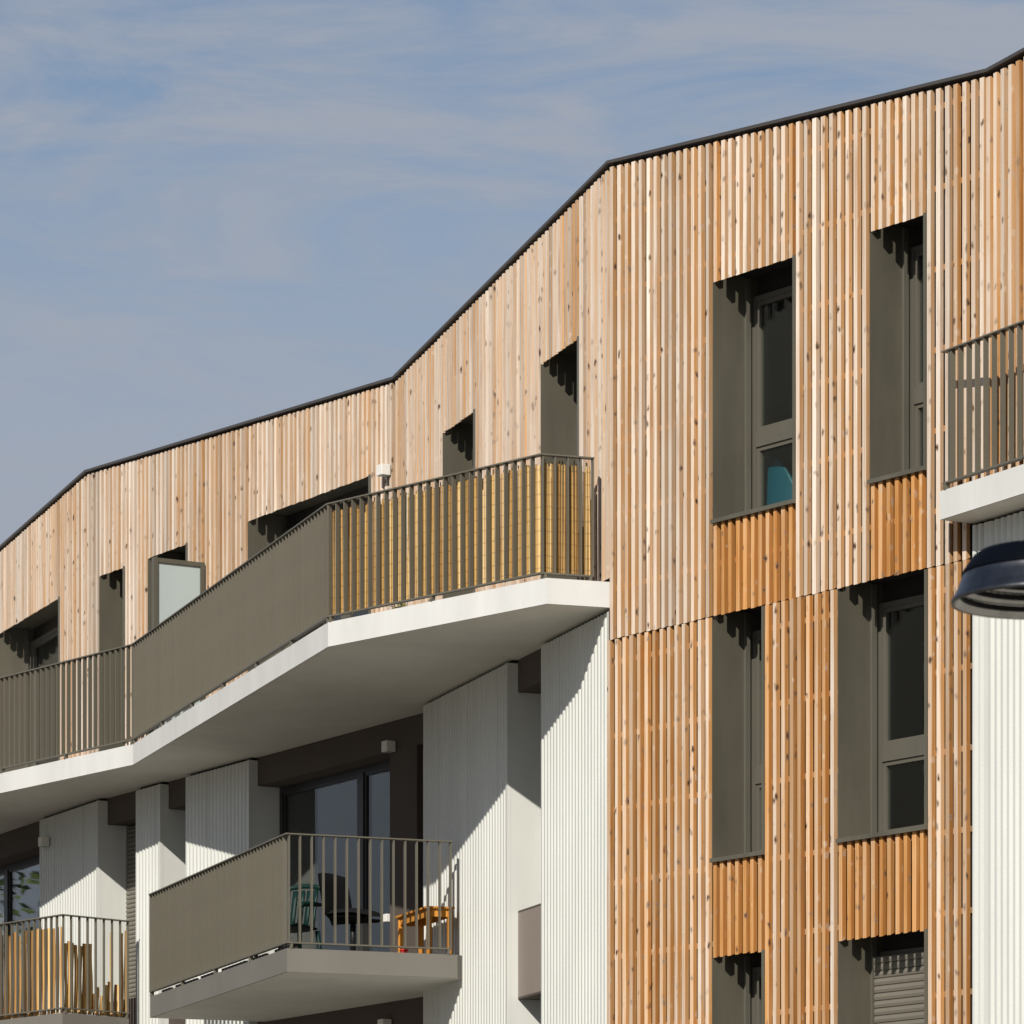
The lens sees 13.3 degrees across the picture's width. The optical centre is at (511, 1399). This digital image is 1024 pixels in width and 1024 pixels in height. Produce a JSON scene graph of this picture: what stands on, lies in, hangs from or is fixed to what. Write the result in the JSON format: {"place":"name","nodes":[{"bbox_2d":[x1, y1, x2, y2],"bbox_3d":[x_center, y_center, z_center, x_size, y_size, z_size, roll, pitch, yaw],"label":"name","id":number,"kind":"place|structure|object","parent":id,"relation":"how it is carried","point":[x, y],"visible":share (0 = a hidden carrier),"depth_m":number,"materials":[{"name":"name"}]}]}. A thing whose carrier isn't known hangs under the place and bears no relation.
{"place":"outdoors","nodes":[
{"label":"outdoors","id":0,"kind":"place"},
{"bbox_2d":[391,602,407,607],"bbox_3d":[-1.075,-7.581,42.227,0.321,1.163,0.320,0,0,0],"label":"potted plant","id":1,"kind":"object","parent":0,"point":[400,604],"visible":0.06,"depth_m":42.21,"materials":[{"name":"green plant"}]},
{"bbox_2d":[400,949,407,952],"bbox_3d":[-1.023,-4.234,41.667,0.084,0.068,0.084,0,0,0],"label":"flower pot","id":2,"kind":"object","parent":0,"point":[403,950],"visible":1,"depth_m":41.63,"materials":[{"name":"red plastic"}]},
{"bbox_2d":[0,0,1023,544],"label":"sky","id":3,"kind":"structure","parent":0,"point":[215,214],"materials":[{"name":"blue"}]},
{"bbox_2d":[764,455,791,505],"bbox_3d":[2.315,-7.447,36.944,0.476,0.927,0.764,0,0,-37],"label":"rounded chair","id":4,"kind":"object","parent":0,"point":[777,482],"visible":0.45,"depth_m":36.76,"materials":[{"name":"teal plastic"}]},
{"label":"ground","id":5,"kind":"structure","parent":0,"visible":0},
{"bbox_2d":[0,48,1023,1023],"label":"apartment building","id":6,"kind":"structure","parent":5,"relation":"on","point":[714,740],"depth_m":37.32,"materials":[{"name":"brown wood"}]},
{"bbox_2d":[0,845,38,955],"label":"window","id":7,"kind":"structure","parent":6,"relation":"in","point":[29,857],"depth_m":53.15,"materials":[{"name":"grey metal"}]},
{"bbox_2d":[0,596,59,771],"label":"window","id":8,"kind":"structure","parent":6,"relation":"in","point":[19,644],"depth_m":53.38,"materials":[{"name":"grey metal"}]},
{"bbox_2d":[38,836,49,846],"bbox_3d":[-5.412,-6.458,50.914,0.115,0.112,0.112,0,0,-26],"label":"wall lamp","id":9,"kind":"object","parent":6,"relation":"attached to","point":[43,841],"visible":1,"depth_m":50.87,"materials":[{"name":"white plastic"}]},
{"bbox_2d":[0,927,125,1019],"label":"bark screen","id":10,"kind":"object","parent":6,"relation":"on","point":[91,994],"visible":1,"depth_m":48.14,"materials":[{"name":"beige wood"}]},
{"bbox_2d":[0,914,129,1017],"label":"balcony railing","id":11,"kind":"object","parent":6,"relation":"on","point":[64,1008],"visible":1,"depth_m":48.14,"materials":[{"name":"grey metal"}]},
{"bbox_2d":[0,644,132,772],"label":"balcony railing","id":12,"kind":"object","parent":6,"relation":"on","point":[57,665],"visible":1,"depth_m":48.10,"materials":[{"name":"grey metal"}]},
{"bbox_2d":[99,566,124,751],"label":"window","id":13,"kind":"structure","parent":6,"relation":"in","point":[111,586],"depth_m":49.59,"materials":[{"name":"grey metal"}]},
{"bbox_2d":[108,816,135,1001],"bbox_3d":[-4.177,-5.480,49.272,0.340,2.040,0.940,0,0,-31],"label":"window","id":14,"kind":"structure","parent":6,"relation":"in","point":[131,821],"depth_m":49.54,"materials":[{"name":"grey metal"}]},
{"bbox_2d":[148,543,187,733],"bbox_3d":[-3.551,-8.206,48.174,0.510,2.352,0.969,0,0,-31],"label":"window","id":15,"kind":"structure","parent":6,"relation":"in","point":[179,553],"depth_m":48.48,"materials":[{"name":"grey metal"}]},
{"bbox_2d":[169,803,185,809],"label":"window","id":16,"kind":"structure","parent":6,"relation":"in","point":[181,806],"depth_m":48.12,"materials":[{"name":"grey glass"}]},
{"bbox_2d":[152,557,204,731],"bbox_3d":[-3.571,-7.995,47.097,0.610,1.990,0.060,0,0,-31],"label":"privacy screen","id":17,"kind":"object","parent":6,"relation":"on","point":[177,585],"visible":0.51,"depth_m":47.05,"materials":[{"name":"white glass"}]},
{"bbox_2d":[131,503,328,743],"bbox_3d":[-2.837,-7.535,43.285,0.064,1.070,7.733,0,0,-18],"label":"balcony railing","id":18,"kind":"object","parent":6,"relation":"on","point":[255,610],"visible":1,"depth_m":42.80,"materials":[{"name":"grey metal"}]},
{"bbox_2d":[254,884,321,956],"bbox_3d":[-2.177,-4.651,43.250,0.552,0.908,0.578,0,0,25],"label":"garden chair","id":19,"kind":"object","parent":6,"relation":"on","point":[305,926],"visible":0.49,"depth_m":43.40,"materials":[{"name":"green plastic"}]},
{"bbox_2d":[148,833,451,996],"bbox_3d":[-2.164,-4.735,43.614,1.650,1.070,5.238,0,0,-19],"label":"balcony railing","id":20,"kind":"object","parent":6,"relation":"on","point":[227,912],"visible":1,"depth_m":42.36,"materials":[{"name":"grey metal"}]},
{"bbox_2d":[248,474,370,671],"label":"window","id":21,"kind":"structure","parent":6,"relation":"in","point":[263,530],"depth_m":46.40,"materials":[{"name":"grey metal"}]},
{"bbox_2d":[258,752,389,950],"bbox_3d":[-1.807,-5.365,45.302,0.340,2.269,2.851,0,0,-31],"label":"window","id":22,"kind":"structure","parent":6,"relation":"in","point":[361,769],"depth_m":45.04,"materials":[{"name":"grey metal"}]},
{"bbox_2d":[318,873,379,950],"bbox_3d":[-1.539,-4.653,42.541,0.564,0.906,0.533,0,0,33],"label":"office chair","id":23,"kind":"object","parent":6,"relation":"on","point":[340,900],"visible":0.56,"depth_m":42.51,"materials":[{"name":"black plastic"}]},
{"bbox_2d":[376,464,390,476],"bbox_3d":[-1.274,-9.245,43.769,0.115,0.112,0.112,0,0,-31],"label":"wall lamp","id":24,"kind":"object","parent":6,"relation":"attached to","point":[383,470],"visible":1,"depth_m":43.73,"materials":[{"name":"white plastic"}]},
{"bbox_2d":[377,1019,391,1023],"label":"wall lamp","id":25,"kind":"object","parent":6,"relation":"attached to","point":[384,1021],"visible":1,"depth_m":43.91,"materials":[{"name":"white plastic"}]},
{"bbox_2d":[383,914,389,921],"bbox_3d":[-1.255,-4.820,44.001,0.045,0.080,0.070,0,0,-31],"label":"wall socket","id":26,"kind":"object","parent":6,"relation":"attached to","point":[386,917],"depth_m":43.97,"materials":[{"name":"white plastic"}]},
{"bbox_2d":[381,740,395,752],"bbox_3d":[-1.227,-6.516,43.886,0.115,0.112,0.112,0,0,-31],"label":"wall lamp","id":27,"kind":"object","parent":6,"relation":"attached to","point":[388,746],"visible":1,"depth_m":43.84,"materials":[{"name":"white plastic"}]},
{"bbox_2d":[395,906,454,954],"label":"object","id":28,"kind":"object","parent":6,"relation":"on","point":[422,916],"visible":0.82,"depth_m":41.85,"materials":[{"name":"orange wood"}]},
{"bbox_2d":[443,409,474,598],"bbox_3d":[-0.271,-8.206,41.761,0.510,2.352,1.005,0,0,-18],"label":"window","id":29,"kind":"structure","parent":6,"relation":"in","point":[459,442],"depth_m":42.20,"materials":[{"name":"grey metal"}]},
{"bbox_2d":[327,453,594,621],"bbox_3d":[-0.594,-7.535,38.486,3.058,1.070,0.453,0,0,40],"label":"balcony railing","id":30,"kind":"object","parent":6,"relation":"on","point":[496,466],"visible":1,"depth_m":38.43,"materials":[{"name":"grey metal"}]},
{"bbox_2d":[332,460,590,613],"bbox_3d":[-0.586,-7.553,38.535,2.997,1.006,0.390,0,0,40],"label":"reed screen","id":31,"kind":"object","parent":30,"relation":"attached to","point":[573,537],"visible":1,"depth_m":38.16,"materials":[{"name":"wicker"}]},
{"bbox_2d":[518,680,540,912],"bbox_3d":[0.366,-5.480,39.907,0.340,2.040,0.952,0,0,-18],"label":"window","id":32,"kind":"structure","parent":6,"relation":"in","point":[535,687],"depth_m":40.07,"materials":[{"name":"grey glass"}]},
{"bbox_2d":[518,991,540,999],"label":"window","id":33,"kind":"structure","parent":6,"relation":"in","point":[537,995],"depth_m":40.12,"materials":[{"name":"grey glass"}]},
{"bbox_2d":[541,336,578,579],"bbox_3d":[0.655,-8.206,38.953,0.510,2.352,1.038,0,0,-18],"label":"window","id":34,"kind":"structure","parent":6,"relation":"in","point":[560,374],"depth_m":39.41,"materials":[{"name":"grey metal"}]},
{"bbox_2d":[712,940,764,1023],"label":"window","id":35,"kind":"structure","parent":6,"relation":"in","point":[738,981],"depth_m":36.65,"materials":[{"name":"grey metal"}]},
{"bbox_2d":[710,596,768,862],"bbox_3d":[2.053,-5.525,36.389,0.528,2.134,0.678,0,0,-37],"label":"window","id":36,"kind":"structure","parent":6,"relation":"in","point":[738,637],"depth_m":36.65,"materials":[{"name":"grey metal"}]},
{"bbox_2d":[710,248,795,523],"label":"window","id":37,"kind":"structure","parent":6,"relation":"in","point":[741,438],"depth_m":36.63,"materials":[{"name":"grey metal"}]},
{"bbox_2d":[838,917,927,1023],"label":"window","id":38,"kind":"structure","parent":6,"relation":"in","point":[882,979],"depth_m":35.28,"materials":[{"name":"grey metal"}]},
{"bbox_2d":[835,559,933,842],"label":"window","id":39,"kind":"structure","parent":6,"relation":"in","point":[867,752],"depth_m":35.35,"materials":[{"name":"grey metal"}]},
{"bbox_2d":[867,203,926,483],"bbox_3d":[3.231,-8.325,34.804,0.528,2.114,0.671,0,0,-37],"label":"window","id":40,"kind":"structure","parent":6,"relation":"in","point":[898,252],"depth_m":35.07,"materials":[{"name":"grey metal"}]},
{"bbox_2d":[941,320,1023,489],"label":"balcony railing","id":41,"kind":"object","parent":6,"relation":"on","point":[951,352],"visible":1,"depth_m":33.37,"materials":[{"name":"grey metal"}]},
{"bbox_2d":[951,540,1023,619],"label":"street lamp","id":42,"kind":"object","parent":5,"relation":"on","point":[991,584],"visible":1,"depth_m":12.12,"materials":[{"name":"black metal"}]}
]}

